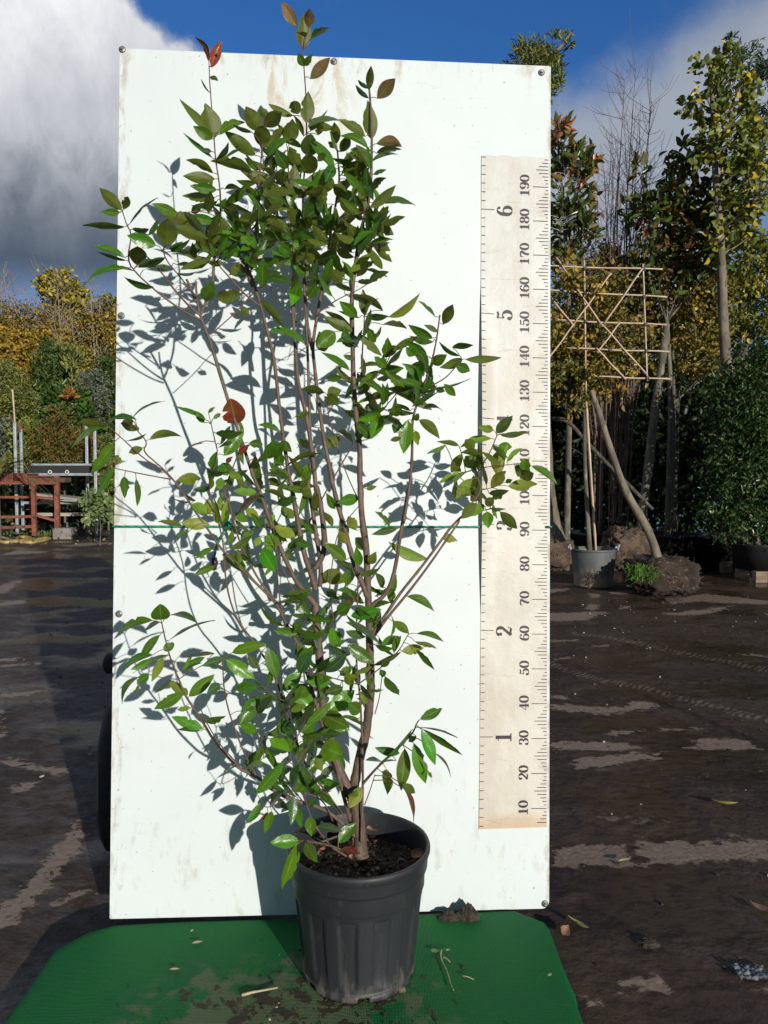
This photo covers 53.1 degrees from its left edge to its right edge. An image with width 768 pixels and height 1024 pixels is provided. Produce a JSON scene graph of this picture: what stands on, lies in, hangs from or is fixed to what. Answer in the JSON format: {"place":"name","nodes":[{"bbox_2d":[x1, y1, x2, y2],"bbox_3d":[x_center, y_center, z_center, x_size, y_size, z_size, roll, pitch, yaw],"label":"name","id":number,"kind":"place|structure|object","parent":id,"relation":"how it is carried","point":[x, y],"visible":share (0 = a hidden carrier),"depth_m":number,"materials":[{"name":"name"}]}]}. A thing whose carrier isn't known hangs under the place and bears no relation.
{"place":"outdoors","nodes":[
{"label":"outdoors","id":0,"kind":"place"},
{"bbox_2d":[4,911,582,1023],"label":"platform","id":1,"kind":"structure","parent":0,"point":[510,961],"depth_m":1.89,"materials":[{"name":"green plastic"}]},
{"bbox_2d":[242,987,277,996],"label":"twig","id":2,"kind":"object","parent":1,"relation":"on","point":[252,992],"visible":1,"depth_m":1.84,"materials":[{"name":"beige wood"}]},
{"bbox_2d":[94,940,461,1023],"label":"soil crumbs","id":3,"kind":"object","parent":1,"relation":"on","point":[358,1015],"visible":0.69,"depth_m":1.80,"materials":[{"name":"brown soil"}]},
{"bbox_2d":[110,46,550,918],"bbox_3d":[-0.139,-0.091,2.198,1.243,2.453,0.028,0,-1,-3],"label":"board","id":4,"kind":"object","parent":1,"relation":"on","point":[186,840],"visible":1,"depth_m":2.19,"materials":[{"name":"white wood"}]},
{"bbox_2d":[112,520,551,569],"bbox_3d":[-0.139,0.094,2.194,1.257,0.140,0.048,0,-1,-3],"label":"rope","id":5,"kind":"object","parent":4,"relation":"attached to","point":[214,560],"visible":0.7,"depth_m":2.16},
{"bbox_2d":[479,155,548,828],"bbox_3d":[0.377,-0.065,2.213,0.198,1.948,0.024,0,-1,-3],"label":"measuring banner","id":6,"kind":"object","parent":4,"relation":"attached to","point":[513,653],"visible":0.92,"depth_m":2.22,"materials":[{"name":"plastic"}]},
{"bbox_2d":[286,811,429,1003],"bbox_3d":[-0.063,0.984,1.927,0.357,0.323,0.357,0,3,0],"label":"plant pot","id":7,"kind":"object","parent":1,"relation":"on","point":[358,925],"visible":0.91,"depth_m":1.81,"materials":[{"name":"plastic"}]},
{"bbox_2d":[71,2,556,887],"bbox_3d":[-0.128,-0.180,1.823,1.106,2.103,0.446,0,3,0],"label":"potted shrub","id":8,"kind":"object","parent":7,"relation":"in","point":[335,234],"visible":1,"depth_m":1.82,"materials":[{"name":"green plant"}]},
{"bbox_2d":[349,854,371,861],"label":"dead leaf","id":9,"kind":"object","parent":7,"relation":"in","point":[351,857],"visible":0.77,"depth_m":1.92,"materials":[{"name":"brown plant"}]},
{"bbox_2d":[411,847,422,856],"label":"dead leaf","id":10,"kind":"object","parent":7,"relation":"on","point":[416,852],"visible":0.94,"depth_m":1.95,"materials":[{"name":"brown plant"}]},
{"bbox_2d":[440,949,453,990],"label":"twig","id":11,"kind":"object","parent":1,"relation":"on","point":[445,968],"visible":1,"depth_m":1.93,"materials":[{"name":"brown wood"}]},
{"bbox_2d":[436,910,458,921],"bbox_3d":[0.182,1.126,2.151,0.073,0.021,0.041,0,3,0],"label":"mud lump","id":12,"kind":"object","parent":1,"relation":"on","point":[447,916],"visible":1,"depth_m":2.14,"materials":[{"name":"brown soil"}]},
{"bbox_2d":[456,902,480,921],"bbox_3d":[0.234,1.115,2.151,0.070,0.044,0.045,0,3,0],"label":"mud lump","id":13,"kind":"object","parent":1,"relation":"on","point":[468,912],"visible":1,"depth_m":2.14,"materials":[{"name":"brown soil"}]},
{"bbox_2d":[0,484,767,1023],"bbox_3d":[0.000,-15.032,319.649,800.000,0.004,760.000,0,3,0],"label":"ground","id":14,"kind":"structure","parent":0,"point":[704,924],"depth_m":3.21,"materials":[{"name":"grey asphalt"}]},
{"bbox_2d":[0,416,13,525],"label":"grey shrub","id":15,"kind":"object","parent":14,"relation":"on","point":[9,421],"visible":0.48,"depth_m":17.74,"materials":[{"name":"green plant"}]},
{"bbox_2d":[0,313,21,501],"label":"autumn tree","id":16,"kind":"object","parent":14,"relation":"on","point":[6,344],"visible":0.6,"depth_m":21.57,"materials":[{"name":"yellow plant"}]},
{"bbox_2d":[2,530,31,536],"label":"weed","id":17,"kind":"object","parent":14,"relation":"on","point":[13,535],"visible":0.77,"depth_m":15.77,"materials":[{"name":"green plant"}]},
{"bbox_2d":[0,355,43,514],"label":"mixed shrub","id":18,"kind":"object","parent":14,"relation":"on","point":[25,401],"visible":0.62,"depth_m":19.55,"materials":[{"name":"green plant"}]},
{"bbox_2d":[3,412,44,529],"bbox_3d":[-7.898,-0.891,16.976,1.015,2.643,1.096,0,3,0],"label":"golden shrub","id":19,"kind":"object","parent":14,"relation":"on","point":[24,422],"visible":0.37,"depth_m":16.75,"materials":[{"name":"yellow plant"}]},
{"bbox_2d":[0,535,50,543],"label":"hose","id":20,"kind":"object","parent":14,"relation":"on","point":[24,539],"visible":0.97,"depth_m":14.27,"materials":[{"name":"yellow plastic"}]},
{"bbox_2d":[6,319,46,387],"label":"autumn tree","id":21,"kind":"object","parent":14,"relation":"on","point":[24,344],"visible":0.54,"depth_m":21.83,"materials":[{"name":"yellow plant"}]},
{"bbox_2d":[9,528,44,533],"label":"weed","id":22,"kind":"object","parent":14,"relation":"on","point":[27,531],"visible":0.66,"depth_m":16.39,"materials":[{"name":"green plant"}]},
{"bbox_2d":[0,476,60,535],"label":"metal bench","id":23,"kind":"object","parent":14,"relation":"on","point":[55,498],"visible":0.93,"depth_m":14.89,"materials":[{"name":"red metal"}]},
{"bbox_2d":[3,473,19,481],"bbox_3d":[-7.292,-0.672,15.155,0.196,0.196,0.502,0,3,0],"label":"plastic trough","id":24,"kind":"object","parent":23,"relation":"on","point":[8,477],"visible":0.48,"depth_m":14.91,"materials":[{"name":"plastic"}]},
{"bbox_2d":[17,473,38,481],"bbox_3d":[-7.020,-0.666,15.155,0.205,0.185,0.502,0,3,0],"label":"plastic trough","id":25,"kind":"object","parent":23,"relation":"on","point":[20,478],"visible":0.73,"depth_m":14.91,"materials":[{"name":"plastic"}]},
{"bbox_2d":[14,478,70,481],"bbox_3d":[-6.782,-0.629,15.107,1.150,0.090,0.300,0,3,0],"label":"rusty channel","id":26,"kind":"object","parent":23,"relation":"on","point":[51,480],"visible":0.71,"depth_m":14.96,"materials":[{"name":"brown metal"}]},
{"bbox_2d":[0,447,71,539],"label":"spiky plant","id":27,"kind":"object","parent":14,"relation":"on","point":[3,467],"visible":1,"depth_m":14.41,"materials":[{"name":"green plant"}]},
{"bbox_2d":[0,294,77,341],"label":"autumn tree","id":28,"kind":"object","parent":14,"relation":"on","point":[24,319],"visible":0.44,"depth_m":23.74,"materials":[{"name":"yellow plant"}]},
{"bbox_2d":[0,268,77,333],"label":"bare tree","id":29,"kind":"object","parent":14,"relation":"on","point":[36,301],"visible":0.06,"depth_m":24.05,"materials":[{"name":"brown plant"}]},
{"bbox_2d":[0,253,79,329],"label":"bare tree","id":30,"kind":"object","parent":14,"relation":"on","point":[3,270],"visible":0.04,"depth_m":23.89,"materials":[{"name":"brown plant"}]},
{"bbox_2d":[28,530,52,536],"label":"weed","id":31,"kind":"object","parent":14,"relation":"on","point":[45,533],"visible":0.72,"depth_m":15.75,"materials":[{"name":"green plant"}]},
{"bbox_2d":[20,335,73,491],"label":"conifer","id":32,"kind":"object","parent":14,"relation":"on","point":[48,374],"visible":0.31,"depth_m":20.52,"materials":[{"name":"green plant"}]},
{"bbox_2d":[0,354,98,514],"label":"hedge","id":33,"kind":"object","parent":14,"relation":"on","point":[49,486],"depth_m":22.52,"materials":[{"name":"green plant"}]},
{"bbox_2d":[35,316,75,357],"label":"autumn tree","id":34,"kind":"object","parent":14,"relation":"on","point":[46,331],"visible":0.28,"depth_m":22.97,"materials":[{"name":"yellow plant"}]},
{"bbox_2d":[0,501,111,544],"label":"leaf litter","id":35,"kind":"object","parent":14,"relation":"on","point":[54,529],"visible":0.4,"depth_m":14.28,"materials":[{"name":"plant"}]},
{"bbox_2d":[0,478,114,531],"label":"hedge","id":36,"kind":"object","parent":14,"relation":"on","point":[8,509],"visible":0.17,"depth_m":17.62,"materials":[{"name":"green plant"}]},
{"bbox_2d":[13,423,106,535],"bbox_3d":[-6.799,-0.697,16.085,1.856,2.345,1.150,0,3,0],"label":"metal rack","id":37,"kind":"object","parent":14,"relation":"on","point":[72,469],"visible":0.68,"depth_m":16.01,"materials":[{"name":"grey metal"}]},
{"bbox_2d":[12,389,15,422],"bbox_3d":[-7.757,-1.844,16.127,0.066,1.439,0.035,0,3,0],"label":"bamboo cane","id":38,"kind":"object","parent":37,"relation":"attached to","point":[13,405],"visible":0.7,"depth_m":16.10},
{"bbox_2d":[29,492,85,500],"bbox_3d":[-6.501,-0.305,15.605,1.167,0.178,0.500,0,3,5],"label":"plank","id":39,"kind":"object","parent":37,"relation":"on","point":[65,497],"visible":0.57,"depth_m":15.39,"materials":[{"name":"grey wood"}]},
{"bbox_2d":[37,512,85,515],"bbox_3d":[-6.486,0.045,15.573,1.060,0.060,0.300,0,3,0],"label":"plank","id":40,"kind":"object","parent":37,"relation":"on","point":[61,513],"visible":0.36,"depth_m":15.42,"materials":[{"name":"beige wood"}]},
{"bbox_2d":[30,264,93,343],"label":"autumn tree","id":41,"kind":"object","parent":14,"relation":"on","point":[73,284],"visible":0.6,"depth_m":24.31,"materials":[{"name":"yellow plant"}]},
{"bbox_2d":[24,400,102,526],"bbox_3d":[-6.947,-0.987,16.765,1.539,2.856,1.566,2,3,29],"label":"bronze conifer","id":42,"kind":"object","parent":14,"relation":"on","point":[58,451],"visible":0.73,"depth_m":16.56,"materials":[{"name":"green plant"}]},
{"bbox_2d":[53,527,77,539],"bbox_3d":[-6.244,0.418,15.060,0.362,0.222,0.340,0,3,0],"label":"concrete block","id":43,"kind":"object","parent":14,"relation":"on","point":[66,533],"depth_m":14.89,"materials":[{"name":"grey concrete"}]},
{"bbox_2d":[33,379,99,526],"bbox_3d":[-7.262,-1.301,17.443,1.518,3.414,1.360,1,3,12],"label":"laurel shrub","id":44,"kind":"object","parent":14,"relation":"on","point":[78,403],"visible":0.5,"depth_m":17.16,"materials":[{"name":"green plant"}]},
{"bbox_2d":[53,335,86,516],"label":"conifer","id":45,"kind":"object","parent":14,"relation":"on","point":[71,360],"visible":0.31,"depth_m":20.19,"materials":[{"name":"green plant"}]},
{"bbox_2d":[26,270,116,487],"bbox_3d":[-8.943,-3.611,23.968,3.644,7.362,2.946,-2,3,-31],"label":"bare tree","id":46,"kind":"object","parent":14,"relation":"on","point":[72,330],"visible":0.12,"depth_m":23.07,"materials":[{"name":"brown plant"}]},
{"bbox_2d":[45,275,116,495],"bbox_3d":[-7.831,-3.575,24.079,5.047,7.278,2.858,-1,3,-23],"label":"bare tree","id":47,"kind":"object","parent":14,"relation":"on","point":[81,327],"visible":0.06,"depth_m":23.19,"materials":[{"name":"brown plant"}]},
{"bbox_2d":[67,289,116,383],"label":"autumn tree","id":48,"kind":"object","parent":14,"relation":"on","point":[104,330],"visible":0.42,"depth_m":23.28,"materials":[{"name":"yellow plant"}]},
{"bbox_2d":[68,394,115,526],"bbox_3d":[-2.297,-1.592,18.533,11.150,4.365,3.144,0,3,0],"label":"back hedge","id":49,"kind":"object","parent":14,"relation":"on","point":[111,425],"visible":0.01,"depth_m":18.39,"materials":[{"name":"green plant"}]},
{"bbox_2d":[77,484,113,545],"bbox_3d":[-5.020,0.050,13.632,0.810,1.105,0.551,-1,3,-13],"label":"round leaved plant","id":50,"kind":"object","parent":14,"relation":"on","point":[97,509],"visible":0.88,"depth_m":13.53,"materials":[{"name":"green plant"}]},
{"bbox_2d":[76,365,115,441],"bbox_3d":[-6.926,-1.619,18.945,1.280,3.894,1.316,-2,4,-35],"label":"grey shrub","id":51,"kind":"object","parent":14,"relation":"on","point":[96,386],"visible":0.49,"depth_m":18.73,"materials":[{"name":"plant"}]},
{"bbox_2d":[79,432,114,530],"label":"bronze conifer","id":52,"kind":"object","parent":14,"relation":"on","point":[110,465],"visible":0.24,"depth_m":16.89,"materials":[{"name":"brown plant"}]},
{"bbox_2d":[90,344,115,428],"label":"evergreen tree","id":53,"kind":"object","parent":14,"relation":"on","point":[107,364],"visible":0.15,"depth_m":20.98,"materials":[{"name":"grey plant"}]},
{"bbox_2d":[96,653,112,851],"bbox_3d":[-0.462,0.276,2.852,1.044,1.752,0.972,0,3,0],"label":"board trolley","id":54,"kind":"object","parent":14,"relation":"on","point":[103,788],"visible":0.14,"depth_m":2.43,"materials":[{"name":"rubber"}]},
{"bbox_2d":[0,596,767,968],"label":"grit","id":55,"kind":"object","parent":14,"relation":"on","point":[552,736],"visible":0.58,"depth_m":4.42,"materials":[{"name":"grey gravel"}]},
{"bbox_2d":[500,27,576,105],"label":"olive tree","id":56,"kind":"object","parent":14,"relation":"on","point":[542,53],"visible":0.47,"depth_m":12.48,"materials":[{"name":"green plant"}]},
{"bbox_2d":[550,416,565,542],"bbox_3d":[2.076,-0.389,9.376,0.314,1.545,0.158,0,3,0],"label":"leaning trunk","id":57,"kind":"object","parent":14,"relation":"on","point":[557,532],"visible":0.64,"depth_m":9.34,"materials":[{"name":"brown plant"}]},
{"bbox_2d":[550,533,574,570],"bbox_3d":[2.164,0.511,10.339,0.854,0.518,0.717,0,3,0],"label":"root ball","id":58,"kind":"object","parent":14,"relation":"on","point":[560,557],"visible":0.3,"depth_m":10.08,"materials":[{"name":"brown soil"}]},
{"bbox_2d":[550,110,606,570],"bbox_3d":[2.426,-2.227,10.114,1.044,6.010,0.923,0,3,0],"label":"magnolia tree","id":59,"kind":"object","parent":14,"relation":"on","point":[562,160],"visible":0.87,"depth_m":9.92,"materials":[{"name":"green plant"}]},
{"bbox_2d":[551,212,575,229],"bbox_3d":[2.291,-3.690,9.730,0.412,0.245,0.110,0,3,0],"label":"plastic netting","id":60,"kind":"object","parent":59,"relation":"attached to","point":[563,221],"visible":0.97,"depth_m":9.73,"materials":[{"name":"white plastic"}]},
{"bbox_2d":[568,915,588,927],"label":"fallen leaf","id":61,"kind":"object","parent":14,"relation":"on","point":[578,923],"visible":1,"depth_m":2.19,"materials":[{"name":"green plant"}]},
{"bbox_2d":[570,530,604,545],"bbox_3d":[3.050,0.509,10.940,0.840,0.460,0.840,0,3,0],"label":"black tub","id":62,"kind":"object","parent":14,"relation":"on","point":[578,537],"visible":0.27,"depth_m":10.70,"materials":[{"name":"plastic"}]},
{"bbox_2d":[567,544,619,588],"bbox_3d":[2.394,0.607,8.798,0.527,0.484,0.527,-3,4,-42],"label":"plant tub","id":63,"kind":"object","parent":14,"relation":"on","point":[593,568],"visible":0.98,"depth_m":8.61,"materials":[{"name":"plastic"}]},
{"bbox_2d":[585,402,596,549],"bbox_3d":[2.334,-0.421,8.674,0.202,1.840,0.030,-1,3,-21],"label":"bamboo cane","id":64,"kind":"object","parent":63,"relation":"in","point":[590,474],"visible":0.86,"depth_m":8.66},
{"bbox_2d":[550,247,665,549],"bbox_3d":[2.373,-1.191,8.559,1.540,3.370,1.231,0,3,0],"label":"standard tree","id":65,"kind":"object","parent":63,"relation":"in","point":[567,386],"visible":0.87,"depth_m":8.41,"materials":[{"name":"green plant"}]},
{"bbox_2d":[550,257,669,391],"bbox_3d":[2.256,-1.986,8.153,1.573,1.403,0.071,0,3,0],"label":"trellis","id":66,"kind":"object","parent":65,"relation":"attached to","point":[644,324],"visible":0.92,"depth_m":8.14,"materials":[{"name":"brown wood"}]},
{"bbox_2d":[559,108,644,533],"bbox_3d":[3.092,-2.483,10.947,1.334,6.437,1.015,0,3,7],"label":"bare shrub","id":67,"kind":"object","parent":14,"relation":"on","point":[600,475],"visible":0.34,"depth_m":10.91,"materials":[{"name":"brown plant"}]},
{"bbox_2d":[551,417,653,509],"bbox_3d":[2.704,-0.600,9.566,1.327,1.164,0.056,0,3,0],"label":"leaning trunk","id":68,"kind":"object","parent":14,"relation":"on","point":[604,460],"visible":0.81,"depth_m":9.54,"materials":[{"name":"brown plant"}]},
{"bbox_2d":[597,354,607,529],"bbox_3d":[3.317,-1.025,11.763,0.227,3.109,0.135,0,3,0],"label":"back trunk","id":69,"kind":"object","parent":14,"relation":"on","point":[599,459],"visible":0.07,"depth_m":11.71,"materials":[{"name":"brown plant"}]},
{"bbox_2d":[550,234,662,533],"bbox_3d":[3.159,-1.683,11.184,1.904,4.815,1.191,0,3,0],"label":"hornbeam","id":70,"kind":"object","parent":14,"relation":"on","point":[556,262],"visible":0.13,"depth_m":11.06,"materials":[{"name":"green plant"}]},
{"bbox_2d":[599,525,650,570],"bbox_3d":[3.199,0.472,10.279,0.746,0.602,0.667,0,3,0],"label":"root ball","id":71,"kind":"object","parent":14,"relation":"on","point":[631,541],"visible":0.63,"depth_m":10.04,"materials":[{"name":"brown soil"}]},
{"bbox_2d":[637,323,669,530],"bbox_3d":[3.565,-1.010,10.215,0.417,2.950,0.135,0,3,0],"label":"spotted trunk","id":72,"kind":"object","parent":71,"relation":"on","point":[650,449],"visible":0.77,"depth_m":10.17,"materials":[{"name":"grey plant"}]},
{"bbox_2d":[580,26,686,528],"bbox_3d":[3.499,-3.057,10.817,1.703,7.597,1.200,0,3,0],"label":"bare shrub","id":73,"kind":"object","parent":14,"relation":"on","point":[625,415],"visible":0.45,"depth_m":10.85,"materials":[{"name":"brown plant"}]},
{"bbox_2d":[550,273,767,540],"bbox_3d":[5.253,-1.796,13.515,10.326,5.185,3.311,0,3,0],"label":"dark hedge","id":74,"kind":"object","parent":14,"relation":"on","point":[689,426],"visible":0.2,"depth_m":13.26,"materials":[{"name":"green plant"}]},
{"bbox_2d":[621,553,703,596],"bbox_3d":[2.971,0.658,8.235,0.876,0.439,0.704,0,3,0],"label":"root ball","id":75,"kind":"object","parent":14,"relation":"on","point":[679,576],"visible":0.95,"depth_m":7.99,"materials":[{"name":"brown soil"}]},
{"bbox_2d":[589,389,661,557],"bbox_3d":[2.551,-0.333,8.108,0.910,1.883,0.125,-1,3,-12],"label":"leaning trunk","id":76,"kind":"object","parent":75,"relation":"on","point":[642,520],"visible":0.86,"depth_m":8.10,"materials":[{"name":"brown plant"}]},
{"bbox_2d":[625,561,668,581],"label":"grass tuft","id":77,"kind":"object","parent":75,"relation":"on","point":[639,573],"visible":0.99,"depth_m":7.89,"materials":[{"name":"green plant"}]},
{"bbox_2d":[661,597,676,603],"bbox_3d":[2.845,0.876,7.677,0.145,0.060,0.115,1,3,22],"label":"mud clod","id":78,"kind":"object","parent":14,"relation":"on","point":[669,600],"visible":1,"depth_m":7.65,"materials":[{"name":"soil"}]},
{"bbox_2d":[650,531,698,561],"bbox_3d":[3.900,0.525,10.641,0.840,0.460,0.840,0,3,0],"label":"black tub","id":79,"kind":"object","parent":14,"relation":"on","point":[680,543],"visible":0.38,"depth_m":10.28,"materials":[{"name":"plastic"}]},
{"bbox_2d":[674,373,680,531],"bbox_3d":[4.336,-0.793,11.475,0.141,2.621,0.129,0,3,0],"label":"back trunk","id":80,"kind":"object","parent":14,"relation":"on","point":[677,386],"visible":0.43,"depth_m":11.41,"materials":[{"name":"brown plant"}]},
{"bbox_2d":[673,596,683,602],"bbox_3d":[2.942,0.873,7.734,0.160,0.062,0.110,0,3,0],"label":"mud clod","id":81,"kind":"object","parent":14,"relation":"on","point":[679,599],"visible":0.84,"depth_m":7.70,"materials":[{"name":"brown soil"}]},
{"bbox_2d":[608,251,751,535],"bbox_3d":[4.020,-1.439,10.826,2.031,4.365,1.170,0,3,0],"label":"hornbeam","id":82,"kind":"object","parent":14,"relation":"on","point":[685,321],"visible":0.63,"depth_m":10.64,"materials":[{"name":"green plant"}]},
{"bbox_2d":[617,127,760,535],"bbox_3d":[4.129,-2.177,10.536,1.885,5.868,1.329,0,3,0],"label":"dark magnolia","id":83,"kind":"object","parent":14,"relation":"on","point":[678,203],"visible":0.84,"depth_m":10.30,"materials":[{"name":"green plant"}]},
{"bbox_2d":[673,38,767,571],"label":"sweetgum tree","id":84,"kind":"object","parent":14,"relation":"on","point":[745,157],"visible":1,"depth_m":9.70,"materials":[{"name":"green plant"}]},
{"bbox_2d":[690,532,752,570],"bbox_3d":[4.600,0.535,10.441,0.840,0.460,0.840,0,3,0],"label":"black tub","id":85,"kind":"object","parent":14,"relation":"on","point":[707,556],"visible":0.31,"depth_m":10.20,"materials":[{"name":"plastic"}]},
{"bbox_2d":[712,799,737,803],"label":"fallen leaf","id":86,"kind":"object","parent":14,"relation":"on","point":[725,802],"visible":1,"depth_m":2.97,"materials":[{"name":"yellow plant"}]},
{"bbox_2d":[698,223,767,532],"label":"hornbeam","id":87,"kind":"object","parent":14,"relation":"on","point":[743,324],"visible":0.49,"depth_m":10.89,"materials":[{"name":"green plant"}]},
{"bbox_2d":[719,562,767,582],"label":"pallet","id":88,"kind":"object","parent":14,"relation":"on","point":[757,576],"visible":0.73,"depth_m":9.50,"materials":[{"name":"brown wood"}]},
{"bbox_2d":[732,541,767,570],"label":"plant pot","id":89,"kind":"object","parent":88,"relation":"on","point":[745,556],"visible":0.84,"depth_m":9.14,"materials":[{"name":"plastic"}]},
{"bbox_2d":[691,333,767,545],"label":"evergreen shrub","id":90,"kind":"object","parent":89,"relation":"in","point":[740,479],"visible":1,"depth_m":9.14,"materials":[{"name":"green plant"}]},
{"bbox_2d":[721,31,767,451],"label":"eucalyptus tree","id":91,"kind":"object","parent":14,"relation":"on","point":[760,67],"visible":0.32,"depth_m":11.59,"materials":[{"name":"green plant"}]},
{"bbox_2d":[752,902,767,911],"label":"fallen leaf","id":92,"kind":"object","parent":14,"relation":"on","point":[761,907],"visible":1,"depth_m":2.27,"materials":[{"name":"brown plant"}]},
{"bbox_2d":[0,0,767,458],"label":"sky","id":93,"kind":"structure","parent":0,"point":[60,59],"materials":[{"name":"blue"}]},
{"bbox_2d":[561,925,569,935],"bbox_3d":[0.507,1.172,2.153,0.030,0.010,0.055,35,19,24],"label":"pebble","id":94,"kind":"object","parent":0,"point":[565,930],"visible":1,"depth_m":2.16,"materials":[{"name":"beige stone"}]},
{"bbox_2d":[635,937,659,948],"bbox_3d":[0.727,1.184,2.119,0.067,0.013,0.044,0,3,0],"label":"mud clod","id":95,"kind":"object","parent":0,"point":[648,942],"visible":1,"depth_m":2.11,"materials":[{"name":"brown soil"}]},
{"bbox_2d":[731,963,767,979],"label":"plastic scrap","id":96,"kind":"object","parent":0,"point":[755,971],"visible":1,"depth_m":1.99,"materials":[{"name":"white plastic"}]}
]}

